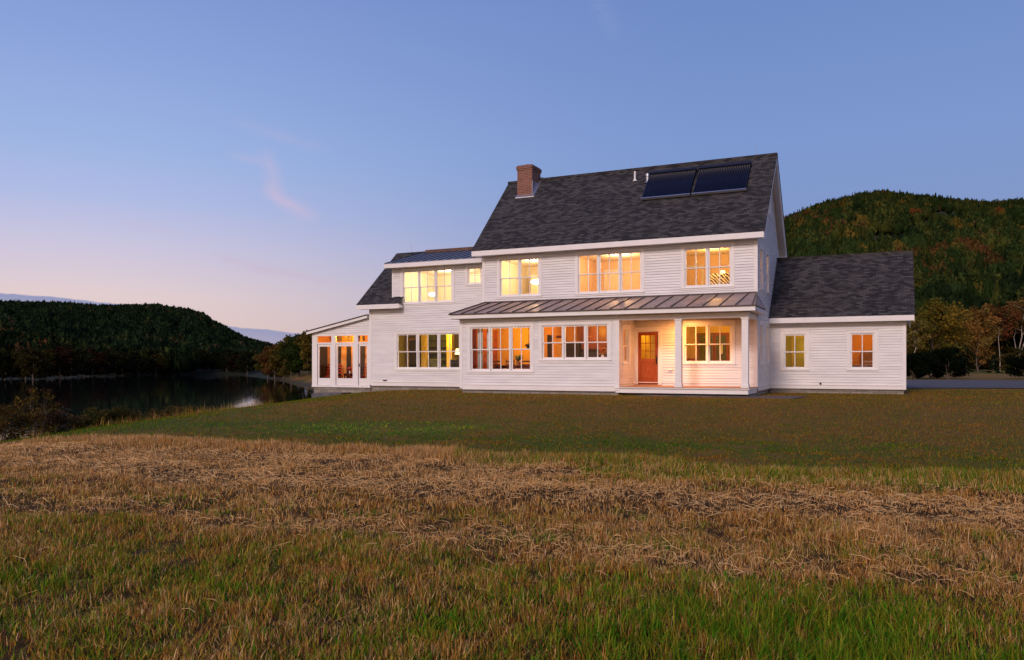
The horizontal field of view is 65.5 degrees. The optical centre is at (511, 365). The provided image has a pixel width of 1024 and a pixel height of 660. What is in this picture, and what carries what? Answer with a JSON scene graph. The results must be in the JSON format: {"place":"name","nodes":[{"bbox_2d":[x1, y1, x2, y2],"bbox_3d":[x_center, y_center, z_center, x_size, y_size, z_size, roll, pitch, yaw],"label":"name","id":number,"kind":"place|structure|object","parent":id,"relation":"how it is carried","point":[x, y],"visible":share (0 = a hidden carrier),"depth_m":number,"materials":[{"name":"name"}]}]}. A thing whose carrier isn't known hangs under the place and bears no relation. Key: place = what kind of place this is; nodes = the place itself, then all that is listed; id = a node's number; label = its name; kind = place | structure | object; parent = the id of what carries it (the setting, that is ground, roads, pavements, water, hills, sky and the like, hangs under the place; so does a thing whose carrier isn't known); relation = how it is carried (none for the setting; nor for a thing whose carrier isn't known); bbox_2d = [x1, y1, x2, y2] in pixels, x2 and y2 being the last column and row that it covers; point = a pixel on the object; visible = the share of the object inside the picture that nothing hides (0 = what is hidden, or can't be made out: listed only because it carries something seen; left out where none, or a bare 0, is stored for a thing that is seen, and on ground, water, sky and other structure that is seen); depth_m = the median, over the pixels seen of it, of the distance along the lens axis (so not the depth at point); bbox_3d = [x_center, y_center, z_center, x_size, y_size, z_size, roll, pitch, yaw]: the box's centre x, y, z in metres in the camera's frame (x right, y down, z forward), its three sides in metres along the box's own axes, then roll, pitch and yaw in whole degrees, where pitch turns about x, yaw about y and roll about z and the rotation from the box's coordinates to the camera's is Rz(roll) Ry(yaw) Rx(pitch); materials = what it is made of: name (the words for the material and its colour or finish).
{"place":"outdoors","nodes":[
{"label":"outdoors","id":0,"kind":"place"},
{"bbox_2d":[0,374,313,439],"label":"river water","id":1,"kind":"structure","parent":0,"point":[76,395],"depth_m":139.37,"materials":[{"name":"black liquid"}]},
{"bbox_2d":[8,348,43,379],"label":"tree","id":2,"kind":"object","parent":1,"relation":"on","point":[23,374],"visible":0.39,"depth_m":257.50,"materials":[{"name":"green plant"}]},
{"bbox_2d":[15,347,55,379],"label":"tree","id":3,"kind":"object","parent":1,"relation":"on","point":[33,357],"visible":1,"depth_m":252.41,"materials":[{"name":"green plant"}]},
{"bbox_2d":[39,349,55,377],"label":"tree","id":4,"kind":"object","parent":1,"relation":"on","point":[48,369],"visible":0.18,"depth_m":266.92,"materials":[{"name":"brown plant"}]},
{"bbox_2d":[44,349,61,377],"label":"tree","id":5,"kind":"object","parent":1,"relation":"on","point":[54,361],"visible":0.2,"depth_m":279.66,"materials":[{"name":"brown plant"}]},
{"bbox_2d":[48,345,77,377],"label":"tree","id":6,"kind":"object","parent":1,"relation":"on","point":[65,353],"visible":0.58,"depth_m":283.90,"materials":[{"name":"brown plant"}]},
{"bbox_2d":[82,348,108,376],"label":"tree","id":7,"kind":"object","parent":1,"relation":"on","point":[99,360],"visible":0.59,"depth_m":325.12,"materials":[{"name":"brown plant"}]},
{"bbox_2d":[140,356,157,374],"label":"tree","id":8,"kind":"object","parent":1,"relation":"on","point":[151,361],"visible":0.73,"depth_m":380.05,"materials":[{"name":"green plant"}]},
{"bbox_2d":[0,369,1023,659],"bbox_3d":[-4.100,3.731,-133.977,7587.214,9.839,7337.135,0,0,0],"label":"ground","id":9,"kind":"structure","parent":0,"point":[302,377],"depth_m":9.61,"materials":[{"name":"green plant"}]},
{"bbox_2d":[0,400,45,440],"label":"bank shrub","id":10,"kind":"object","parent":9,"relation":"on","point":[10,410],"visible":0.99,"depth_m":20.48,"materials":[{"name":"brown plant"}]},
{"bbox_2d":[14,387,63,435],"bbox_3d":[-13.168,1.327,21.960,1.204,1.469,1.152,0,0,0],"label":"bank shrub","id":11,"kind":"object","parent":9,"relation":"on","point":[34,397],"visible":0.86,"depth_m":22.00,"materials":[{"name":"brown plant"}]},
{"bbox_2d":[30,406,78,432],"bbox_3d":[-13.337,1.628,22.977,1.299,0.955,1.336,0,0,0],"label":"bank shrub","id":12,"kind":"object","parent":9,"relation":"on","point":[58,414],"visible":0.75,"depth_m":22.91,"materials":[{"name":"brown plant"}]},
{"bbox_2d":[54,414,82,430],"bbox_3d":[-13.453,1.801,23.982,0.814,0.758,0.917,0,0,0],"label":"bank shrub","id":13,"kind":"object","parent":9,"relation":"on","point":[72,424],"visible":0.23,"depth_m":24.02,"materials":[{"name":"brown plant"}]},
{"bbox_2d":[70,414,96,428],"bbox_3d":[-13.282,1.826,24.478,0.740,0.654,0.933,0,0,0],"label":"bank shrub","id":14,"kind":"object","parent":9,"relation":"on","point":[85,420],"visible":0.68,"depth_m":24.44,"materials":[{"name":"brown plant"}]},
{"bbox_2d":[79,405,129,425],"bbox_3d":[-13.395,1.759,25.876,1.573,0.906,1.631,0,0,0],"label":"bank shrub","id":15,"kind":"object","parent":9,"relation":"on","point":[96,413],"visible":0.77,"depth_m":25.87,"materials":[{"name":"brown plant"}]},
{"bbox_2d":[106,408,141,421],"bbox_3d":[-13.273,1.835,26.951,1.168,0.794,1.428,0,0,0],"label":"bank shrub","id":16,"kind":"object","parent":9,"relation":"on","point":[133,414],"visible":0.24,"depth_m":27.14,"materials":[{"name":"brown plant"}]},
{"bbox_2d":[0,397,272,440],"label":"bank weeds","id":17,"kind":"object","parent":9,"relation":"on","point":[181,414],"visible":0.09,"depth_m":27.84,"materials":[{"name":"green plant"}]},
{"bbox_2d":[147,354,166,374],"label":"tree","id":18,"kind":"object","parent":9,"relation":"on","point":[160,360],"visible":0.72,"depth_m":388.46,"materials":[{"name":"green plant"}]},
{"bbox_2d":[144,405,180,418],"bbox_3d":[-13.236,1.924,29.971,1.414,0.812,1.622,0,0,0],"label":"bank shrub","id":19,"kind":"object","parent":9,"relation":"on","point":[160,414],"visible":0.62,"depth_m":29.86,"materials":[{"name":"brown plant"}]},
{"bbox_2d":[162,403,199,413],"bbox_3d":[-12.928,1.866,30.899,1.390,0.838,1.436,0,0,0],"label":"bank shrub","id":20,"kind":"object","parent":9,"relation":"on","point":[182,408],"visible":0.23,"depth_m":31.05,"materials":[{"name":"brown plant"}]},
{"bbox_2d":[218,353,236,370],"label":"tree","id":21,"kind":"object","parent":9,"relation":"on","point":[222,360],"visible":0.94,"depth_m":410.24,"materials":[{"name":"green plant"}]},
{"bbox_2d":[224,354,239,370],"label":"tree","id":22,"kind":"object","parent":9,"relation":"on","point":[235,366],"visible":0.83,"depth_m":410.23,"materials":[{"name":"green plant"}]},
{"bbox_2d":[235,351,259,374],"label":"tree","id":23,"kind":"object","parent":9,"relation":"on","point":[243,362],"visible":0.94,"depth_m":398.44,"materials":[{"name":"green plant"}]},
{"bbox_2d":[252,352,276,378],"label":"river tree","id":24,"kind":"object","parent":9,"relation":"on","point":[261,367],"visible":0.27,"depth_m":270.00,"materials":[{"name":"green plant"}]},
{"bbox_2d":[255,343,284,379],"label":"river tree","id":25,"kind":"object","parent":9,"relation":"on","point":[264,358],"visible":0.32,"depth_m":253.74,"materials":[{"name":"brown plant"}]},
{"bbox_2d":[265,343,292,378],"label":"river tree","id":26,"kind":"object","parent":9,"relation":"on","point":[271,363],"visible":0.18,"depth_m":242.13,"materials":[{"name":"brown plant"}]},
{"bbox_2d":[273,339,300,378],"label":"river tree","id":27,"kind":"object","parent":9,"relation":"on","point":[281,359],"visible":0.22,"depth_m":230.93,"materials":[{"name":"green plant"}]},
{"bbox_2d":[278,334,310,377],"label":"river tree","id":28,"kind":"object","parent":9,"relation":"on","point":[288,364],"visible":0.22,"depth_m":219.44,"materials":[{"name":"green plant"}]},
{"bbox_2d":[283,333,311,376],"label":"river tree","id":29,"kind":"object","parent":9,"relation":"on","point":[299,362],"visible":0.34,"depth_m":211.24,"materials":[{"name":"green plant"}]},
{"bbox_2d":[293,332,311,369],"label":"river tree","id":30,"kind":"object","parent":9,"relation":"on","point":[306,340],"visible":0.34,"depth_m":202.76,"materials":[{"name":"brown plant"}]},
{"bbox_2d":[311,392,350,397],"bbox_3d":[-8.894,1.495,39.196,1.800,0.350,0.800,0,0,25],"label":"stone step","id":31,"kind":"object","parent":9,"relation":"on","point":[314,395],"visible":0.43,"depth_m":38.95,"materials":[{"name":"stone"}]},
{"bbox_2d":[0,507,1023,659],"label":"field grass","id":32,"kind":"structure","parent":9,"relation":"on","point":[749,591],"depth_m":5.26,"materials":[{"name":"green plant"}]},
{"bbox_2d":[0,439,1023,652],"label":"cut hay","id":33,"kind":"object","parent":9,"relation":"on","point":[474,480],"visible":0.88,"depth_m":9.18,"materials":[{"name":"brown plant"}]},
{"bbox_2d":[306,145,914,395],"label":"house","id":34,"kind":"structure","parent":9,"relation":"on","point":[652,232],"depth_m":32.82,"materials":[{"name":"paint"}]},
{"bbox_2d":[408,338,414,366],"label":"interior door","id":35,"kind":"structure","parent":34,"relation":"attached to","point":[411,355],"depth_m":41.15,"materials":[{"name":"brown paint"}]},
{"bbox_2d":[421,335,427,366],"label":"column","id":36,"kind":"structure","parent":34,"relation":"on","point":[424,347],"depth_m":39.97,"materials":[{"name":"yellow paint"}]},
{"bbox_2d":[400,265,453,305],"bbox_3d":[-3.965,-3.740,37.355,2.960,1.800,0.195,0,0,25],"label":"window","id":37,"kind":"structure","parent":34,"relation":"in","point":[447,267],"depth_m":37.35,"materials":[{"name":"paint"}]},
{"bbox_2d":[394,329,459,370],"bbox_3d":[-3.933,-0.695,37.340,3.730,1.930,0.195,0,0,25],"label":"window","id":38,"kind":"structure","parent":34,"relation":"in","point":[454,331],"depth_m":37.44,"materials":[{"name":"paint"}]},
{"bbox_2d":[415,335,446,366],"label":"bookcase","id":39,"kind":"object","parent":34,"relation":"in","point":[433,344],"visible":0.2,"depth_m":40.37,"materials":[{"name":"green paint"}]},
{"bbox_2d":[429,359,441,366],"bbox_3d":[-3.571,0.165,38.531,0.840,0.930,0.770,0,0,25],"label":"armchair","id":40,"kind":"object","parent":34,"relation":"on","point":[433,362],"visible":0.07,"depth_m":38.20,"materials":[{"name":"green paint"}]},
{"bbox_2d":[447,334,453,366],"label":"column","id":41,"kind":"structure","parent":34,"relation":"on","point":[450,355],"depth_m":39.20,"materials":[{"name":"yellow paint"}]},
{"bbox_2d":[450,359,458,366],"bbox_3d":[-2.437,0.165,37.887,0.840,0.930,0.770,0,0,25],"label":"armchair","id":42,"kind":"object","parent":34,"relation":"on","point":[453,362],"visible":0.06,"depth_m":37.61,"materials":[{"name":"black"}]},
{"bbox_2d":[465,264,481,286],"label":"window","id":43,"kind":"structure","parent":34,"relation":"in","point":[470,266],"depth_m":36.31,"materials":[{"name":"paint"}]},
{"bbox_2d":[478,329,482,368],"bbox_3d":[-1.316,-0.500,33.089,0.246,2.100,0.052,0,0,25],"label":"curtain","id":44,"kind":"object","parent":34,"relation":"hanging from","point":[479,348],"visible":0.55,"depth_m":33.09,"materials":[{"name":"fabric"}]},
{"bbox_2d":[473,329,497,368],"bbox_3d":[-1.185,-0.400,34.463,0.300,2.300,2.000,0,0,25],"label":"bookcase","id":45,"kind":"object","parent":34,"relation":"in","point":[475,346],"visible":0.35,"depth_m":34.17,"materials":[{"name":"brown wood"}]},
{"bbox_2d":[487,329,492,368],"bbox_3d":[-0.914,-0.500,32.945,0.276,2.100,0.053,0,0,25],"label":"curtain","id":46,"kind":"object","parent":34,"relation":"hanging from","point":[487,348],"visible":0.16,"depth_m":32.96,"materials":[{"name":"fabric"}]},
{"bbox_2d":[467,322,533,373],"bbox_3d":[-0.469,-0.700,32.394,3.030,2.060,0.195,0,0,25],"label":"window","id":47,"kind":"structure","parent":34,"relation":"in","point":[489,326],"depth_m":32.40,"materials":[{"name":"paint"}]},
{"bbox_2d":[496,253,541,298],"bbox_3d":[0.326,-3.830,34.341,2.150,1.880,0.195,0,0,25],"label":"window","id":48,"kind":"structure","parent":34,"relation":"in","point":[538,256],"depth_m":34.31,"materials":[{"name":"paint"}]},
{"bbox_2d":[531,275,537,293],"bbox_3d":[1.409,-3.250,38.075,0.800,2.100,0.855,0,0,25],"label":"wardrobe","id":49,"kind":"object","parent":34,"relation":"on","point":[534,288],"visible":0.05,"depth_m":37.79,"materials":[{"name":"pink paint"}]},
{"bbox_2d":[548,335,551,356],"bbox_3d":[1.550,-0.775,32.679,0.030,0.950,0.400,0,0,25],"label":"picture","id":50,"kind":"object","parent":34,"relation":"attached to","point":[550,346],"visible":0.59,"depth_m":32.73,"materials":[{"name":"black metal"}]},
{"bbox_2d":[556,336,561,356],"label":"interior door","id":51,"kind":"structure","parent":34,"relation":"attached to","point":[558,348],"depth_m":33.32,"materials":[{"name":"red wood"}]},
{"bbox_2d":[566,343,583,356],"bbox_3d":[2.537,-0.100,33.543,0.800,1.700,0.615,0,0,25],"label":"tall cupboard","id":52,"kind":"object","parent":34,"relation":"on","point":[570,349],"visible":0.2,"depth_m":33.26,"materials":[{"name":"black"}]},
{"bbox_2d":[538,320,611,361],"bbox_3d":[2.445,-0.935,31.023,3.050,1.610,0.195,0,0,25],"label":"window","id":53,"kind":"structure","parent":34,"relation":"in","point":[585,323],"depth_m":31.02,"materials":[{"name":"paint"}]},
{"bbox_2d":[581,326,606,349],"bbox_3d":[3.509,-1.200,33.141,1.200,1.060,0.515,0,0,25],"label":"wall cupboard","id":54,"kind":"object","parent":34,"relation":"attached to","point":[592,333],"depth_m":32.91,"materials":[{"name":"red wood"}]},
{"bbox_2d":[581,326,589,348],"bbox_3d":[3.049,-1.200,33.106,0.373,1.000,0.054,0,0,25],"label":"cupboard door","id":55,"kind":"structure","parent":54,"relation":"in","point":[582,327],"depth_m":33.14,"materials":[{"name":"red wood"}]},
{"bbox_2d":[590,326,598,348],"bbox_3d":[3.412,-1.200,32.931,0.373,1.000,0.054,0,0,25],"label":"cupboard door","id":56,"kind":"structure","parent":54,"relation":"in","point":[593,329],"depth_m":32.94,"materials":[{"name":"red wood"}]},
{"bbox_2d":[599,326,606,347],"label":"cupboard door","id":57,"kind":"structure","parent":54,"relation":"in","point":[602,329],"depth_m":32.78,"materials":[{"name":"red wood"}]},
{"bbox_2d":[581,352,606,356],"bbox_3d":[3.498,0.090,33.119,1.200,1.320,0.565,0,0,25],"label":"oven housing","id":58,"kind":"object","parent":34,"relation":"on","point":[592,354],"visible":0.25,"depth_m":32.89,"materials":[{"name":"black"}]},
{"bbox_2d":[581,352,606,356],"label":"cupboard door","id":59,"kind":"structure","parent":58,"relation":"in","point":[590,354],"depth_m":32.89,"materials":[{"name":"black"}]},
{"bbox_2d":[574,246,644,295],"bbox_3d":[3.990,-3.825,32.617,3.010,1.890,0.195,0,0,25],"label":"window","id":60,"kind":"structure","parent":34,"relation":"in","point":[619,251],"depth_m":32.58,"materials":[{"name":"paint"}]},
{"bbox_2d":[604,269,622,290],"bbox_3d":[4.659,-3.300,36.526,0.920,2.200,0.050,0,0,25],"label":"interior door","id":61,"kind":"structure","parent":34,"relation":"attached to","point":[613,281],"depth_m":36.55,"materials":[{"name":"paint"}]},
{"bbox_2d":[622,324,631,365],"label":"window","id":62,"kind":"structure","parent":34,"relation":"in","point":[627,327],"depth_m":31.37,"materials":[{"name":"paint"}]},
{"bbox_2d":[638,332,657,384],"bbox_3d":[5.447,-0.270,31.902,0.820,2.140,0.127,0,0,25],"label":"front door","id":63,"kind":"structure","parent":34,"relation":"in","point":[647,368],"depth_m":31.92,"materials":[{"name":"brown wood"}]},
{"bbox_2d":[687,264,703,285],"bbox_3d":[7.964,-3.300,34.860,0.860,2.200,0.050,0,0,25],"label":"interior door","id":64,"kind":"structure","parent":34,"relation":"attached to","point":[691,276],"depth_m":34.83,"materials":[{"name":"paint"}]},
{"bbox_2d":[697,333,713,360],"bbox_3d":[8.341,-0.325,34.252,0.720,2.150,0.050,0,0,25],"label":"interior door","id":65,"kind":"structure","parent":34,"relation":"attached to","point":[701,349],"depth_m":34.28,"materials":[{"name":"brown wood"}]},
{"bbox_2d":[680,241,734,290],"bbox_3d":[7.600,-3.850,30.918,2.090,1.800,0.195,0,0,25],"label":"window","id":66,"kind":"structure","parent":34,"relation":"in","point":[684,247],"depth_m":30.90,"materials":[{"name":"paint"}]},
{"bbox_2d":[683,320,735,365],"bbox_3d":[7.605,-0.865,30.916,2.120,1.750,0.195,0,0,25],"label":"window","id":67,"kind":"structure","parent":34,"relation":"in","point":[731,323],"depth_m":30.87,"materials":[{"name":"paint"}]},
{"bbox_2d":[710,273,729,284],"bbox_3d":[8.270,-3.060,32.103,1.240,1.520,1.980,0,0,25],"label":"headboard","id":68,"kind":"object","parent":34,"relation":"on","point":[724,278],"visible":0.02,"depth_m":32.94,"materials":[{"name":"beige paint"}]},
{"bbox_2d":[714,333,728,360],"bbox_3d":[8.929,-0.325,33.975,0.640,2.150,0.050,0,0,25],"label":"interior door","id":69,"kind":"structure","parent":34,"relation":"attached to","point":[725,340],"depth_m":33.94,"materials":[{"name":"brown wood"}]},
{"bbox_2d":[759,320,763,365],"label":"window","id":70,"kind":"structure","parent":34,"relation":"in","point":[761,324],"depth_m":31.37,"materials":[{"name":"paint"}]},
{"bbox_2d":[759,243,763,292],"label":"window","id":71,"kind":"structure","parent":34,"relation":"in","point":[761,246],"depth_m":31.37,"materials":[{"name":"paint"}]},
{"bbox_2d":[766,323,769,365],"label":"window","id":72,"kind":"structure","parent":34,"relation":"in","point":[767,324],"depth_m":33.00,"materials":[{"name":"paint"}]},
{"bbox_2d":[766,249,769,295],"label":"window","id":73,"kind":"structure","parent":34,"relation":"in","point":[767,252],"depth_m":33.00,"materials":[{"name":"paint"}]},
{"bbox_2d":[780,330,809,371],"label":"window","id":74,"kind":"structure","parent":34,"relation":"in","point":[805,333],"depth_m":32.90,"materials":[{"name":"paint"}]},
{"bbox_2d":[792,336,803,366],"bbox_3d":[13.085,-0.300,35.877,0.920,2.100,0.050,0,0,25],"label":"interior door","id":75,"kind":"structure","parent":34,"relation":"attached to","point":[799,357],"depth_m":35.93,"materials":[{"name":"yellow paint"}]},
{"bbox_2d":[846,329,877,371],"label":"window","id":76,"kind":"structure","parent":34,"relation":"in","point":[850,332],"depth_m":31.80,"materials":[{"name":"paint"}]},
{"bbox_2d":[861,352,872,364],"bbox_3d":[15.608,0.060,34.405,0.980,1.380,0.505,0,0,25],"label":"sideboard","id":77,"kind":"object","parent":34,"relation":"on","point":[867,356],"visible":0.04,"depth_m":34.30,"materials":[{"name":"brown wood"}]},
{"bbox_2d":[635,395,806,398],"bbox_3d":[7.427,1.173,28.221,6.091,0.155,1.832,0,0,12],"label":"gravel apron","id":78,"kind":"object","parent":9,"relation":"on","point":[766,397],"visible":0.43,"depth_m":28.13,"materials":[{"name":"grey gravel"}]},
{"bbox_2d":[906,316,930,352],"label":"birch tree","id":79,"kind":"object","parent":9,"relation":"on","point":[915,325],"visible":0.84,"depth_m":103.79,"materials":[{"name":"green plant"}]},
{"bbox_2d":[906,351,939,378],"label":"juniper bush","id":80,"kind":"object","parent":9,"relation":"on","point":[919,363],"visible":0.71,"depth_m":65.22,"materials":[{"name":"green plant"}]},
{"bbox_2d":[909,349,949,377],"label":"juniper bush","id":81,"kind":"object","parent":9,"relation":"on","point":[935,375],"visible":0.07,"depth_m":69.74,"materials":[{"name":"green plant"}]},
{"bbox_2d":[906,297,973,354],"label":"maple tree","id":82,"kind":"object","parent":9,"relation":"on","point":[931,317],"visible":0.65,"depth_m":106.35,"materials":[{"name":"green plant"}]},
{"bbox_2d":[923,346,975,378],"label":"juniper bush","id":83,"kind":"object","parent":9,"relation":"on","point":[955,363],"visible":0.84,"depth_m":66.47,"materials":[{"name":"green plant"}]},
{"bbox_2d":[930,305,990,347],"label":"oak tree","id":84,"kind":"object","parent":9,"relation":"on","point":[956,326],"visible":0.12,"depth_m":149.69,"materials":[{"name":"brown plant"}]},
{"bbox_2d":[957,350,983,368],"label":"thicket shrub","id":85,"kind":"object","parent":9,"relation":"on","point":[973,366],"visible":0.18,"depth_m":140.06,"materials":[{"name":"green plant"}]},
{"bbox_2d":[955,305,1002,372],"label":"aspen tree","id":86,"kind":"object","parent":9,"relation":"on","point":[985,323],"visible":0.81,"depth_m":123.35,"materials":[{"name":"brown plant"}]},
{"bbox_2d":[972,348,1001,369],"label":"thicket shrub","id":87,"kind":"object","parent":9,"relation":"on","point":[986,365],"visible":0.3,"depth_m":144.00,"materials":[{"name":"green plant"}]},
{"bbox_2d":[963,303,1012,350],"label":"maple tree","id":88,"kind":"object","parent":9,"relation":"on","point":[990,307],"visible":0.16,"depth_m":144.94,"materials":[{"name":"brown plant"}]},
{"bbox_2d":[986,355,1003,372],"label":"spruce tree","id":89,"kind":"object","parent":9,"relation":"on","point":[995,364],"visible":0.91,"depth_m":117.92,"materials":[{"name":"green plant"}]},
{"bbox_2d":[979,305,1021,356],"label":"maple tree","id":90,"kind":"object","parent":9,"relation":"on","point":[996,311],"visible":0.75,"depth_m":137.16,"materials":[{"name":"brown plant"}]},
{"bbox_2d":[986,302,1023,366],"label":"hardwood tree","id":91,"kind":"object","parent":9,"relation":"on","point":[1011,341],"visible":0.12,"depth_m":150.02,"materials":[{"name":"brown plant"}]},
{"bbox_2d":[988,346,1023,369],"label":"thicket shrub","id":92,"kind":"object","parent":9,"relation":"on","point":[1017,350],"visible":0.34,"depth_m":141.81,"materials":[{"name":"green plant"}]},
{"bbox_2d":[996,352,1019,370],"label":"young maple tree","id":93,"kind":"object","parent":9,"relation":"on","point":[1003,355],"visible":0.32,"depth_m":112.25,"materials":[{"name":"green plant"}]},
{"bbox_2d":[1000,297,1023,354],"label":"birch tree","id":94,"kind":"object","parent":9,"relation":"on","point":[1013,305],"visible":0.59,"depth_m":141.63,"materials":[{"name":"brown plant"}]},
{"bbox_2d":[1001,354,1023,376],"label":"juniper bush","id":95,"kind":"object","parent":9,"relation":"on","point":[1017,362],"visible":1,"depth_m":65.89,"materials":[{"name":"green plant"}]},
{"bbox_2d":[0,389,1023,473],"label":"lawn grass","id":96,"kind":"structure","parent":0,"point":[330,398],"depth_m":19.68,"materials":[{"name":"green plant"}]},
{"bbox_2d":[0,0,1023,343],"label":"sky","id":97,"kind":"structure","parent":0,"point":[255,167],"materials":[{"name":"blue"}]},
{"bbox_2d":[872,211,1006,368],"bbox_3d":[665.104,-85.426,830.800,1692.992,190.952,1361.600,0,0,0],"label":"hill","id":98,"kind":"structure","parent":0,"point":[877,234],"depth_m":514.53,"materials":[{"name":"green plant"}]},
{"bbox_2d":[784,188,1023,256],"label":"forest","id":99,"kind":"object","parent":98,"relation":"on","point":[865,216],"visible":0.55,"depth_m":555.00,"materials":[{"name":"green plant"}]},
{"bbox_2d":[789,233,1023,368],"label":"forest","id":100,"kind":"object","parent":98,"relation":"on","point":[977,276],"visible":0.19,"depth_m":283.49,"materials":[{"name":"green plant"}]},
{"bbox_2d":[906,380,1023,387],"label":"driveway","id":101,"kind":"structure","parent":0,"point":[964,384],"depth_m":46.11,"materials":[{"name":"grey asphalt"}]},
{"bbox_3d":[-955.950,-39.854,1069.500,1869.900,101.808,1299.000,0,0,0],"label":"hill","id":102,"kind":"structure","parent":0,"visible":0},
{"bbox_2d":[0,299,305,374],"bbox_3d":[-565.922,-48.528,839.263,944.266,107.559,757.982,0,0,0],"label":"forest","id":103,"kind":"object","parent":102,"relation":"on","point":[154,326],"visible":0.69,"depth_m":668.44,"materials":[{"name":"green plant"}]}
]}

